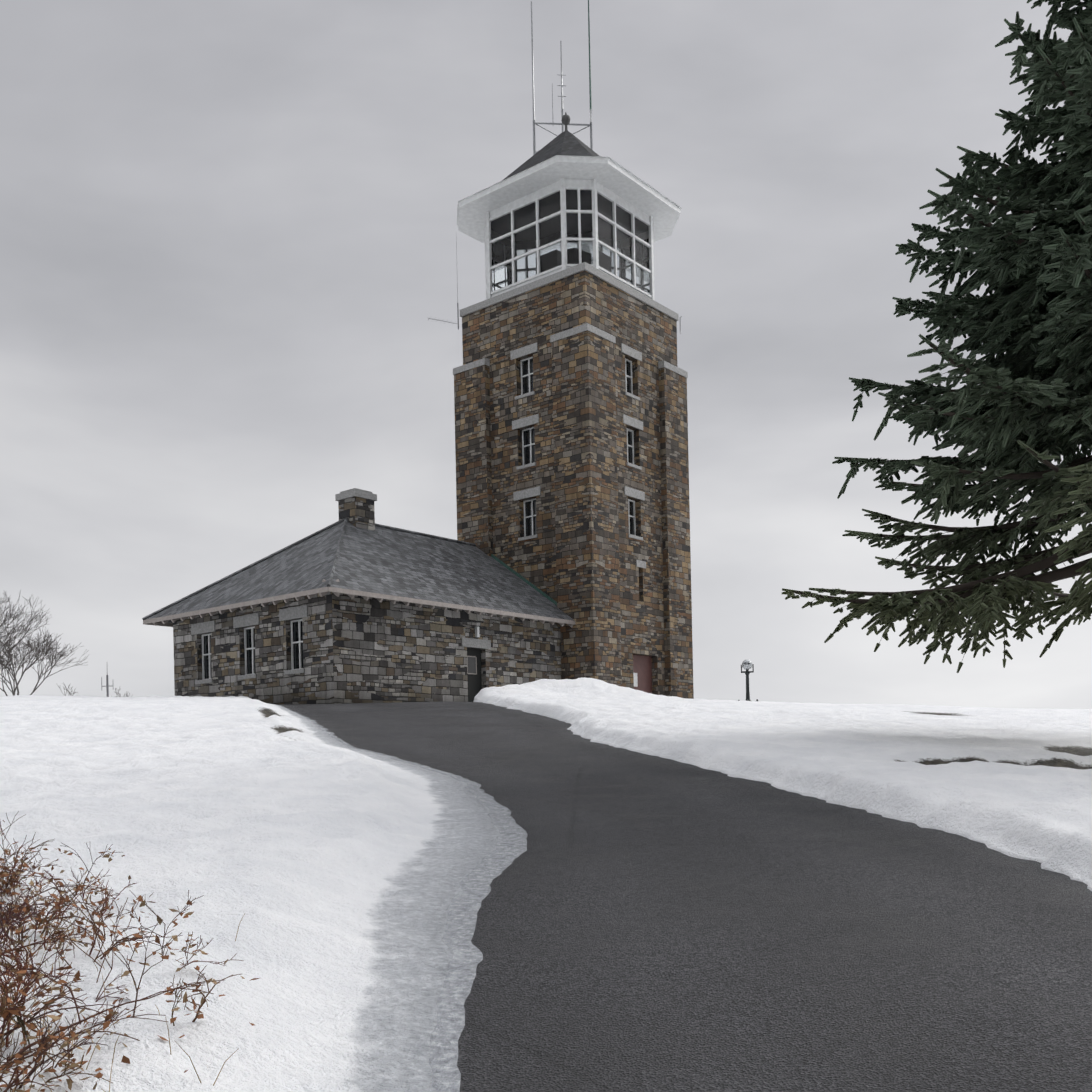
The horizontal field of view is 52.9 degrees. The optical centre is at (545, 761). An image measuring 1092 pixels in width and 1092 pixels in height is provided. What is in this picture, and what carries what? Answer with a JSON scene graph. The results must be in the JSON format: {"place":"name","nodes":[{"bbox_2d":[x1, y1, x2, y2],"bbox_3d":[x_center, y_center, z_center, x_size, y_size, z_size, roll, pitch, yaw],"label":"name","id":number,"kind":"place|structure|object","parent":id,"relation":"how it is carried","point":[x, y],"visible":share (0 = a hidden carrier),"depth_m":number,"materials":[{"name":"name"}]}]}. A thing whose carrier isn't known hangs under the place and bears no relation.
{"place":"outdoors","nodes":[
{"label":"outdoors","id":0,"kind":"place"},
{"bbox_2d":[0,677,1091,1091],"bbox_3d":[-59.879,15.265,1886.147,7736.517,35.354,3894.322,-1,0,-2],"label":"snow ground","id":1,"kind":"structure","parent":0,"point":[350,883],"depth_m":8.47,"materials":[{"name":"white snow"}]},
{"bbox_2d":[0,590,131,696],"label":"bare tree","id":2,"kind":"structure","parent":1,"relation":"on","point":[49,648],"depth_m":65.24,"materials":[{"name":"grey plant"}]},
{"bbox_2d":[101,672,113,696],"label":"distant antenna","id":3,"kind":"object","parent":1,"relation":"on","point":[107,687],"visible":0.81,"depth_m":118.57,"materials":[{"name":"metal"}]},
{"bbox_2d":[0,811,259,1091],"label":"dry shrub twigs","id":4,"kind":"object","parent":1,"relation":"on","point":[12,1008],"visible":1,"depth_m":4.13,"materials":[{"name":"brown plant"}]},
{"bbox_2d":[142,0,693,703],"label":"stone tower building","id":5,"kind":"structure","parent":1,"relation":"on","point":[566,554],"depth_m":46.17,"materials":[{"name":"stone"}]},
{"bbox_2d":[738,660,757,700],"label":"tower viewer binoculars","id":6,"kind":"object","parent":1,"relation":"on","point":[746,665],"visible":0.79,"depth_m":40.10,"materials":[{"name":"metal"}]},
{"bbox_2d":[782,0,1091,672],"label":"spruce tree","id":7,"kind":"object","parent":1,"relation":"on","point":[1019,413],"visible":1,"depth_m":16.30,"materials":[{"name":"green plant"}]},
{"bbox_2d":[0,0,1091,708],"label":"sky","id":8,"kind":"structure","parent":0,"point":[229,232],"materials":[{"name":"grey"}]},
{"bbox_2d":[276,702,1091,1091],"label":"road","id":9,"kind":"structure","parent":0,"point":[644,922],"depth_m":5.97,"materials":[{"name":"grey asphalt"}]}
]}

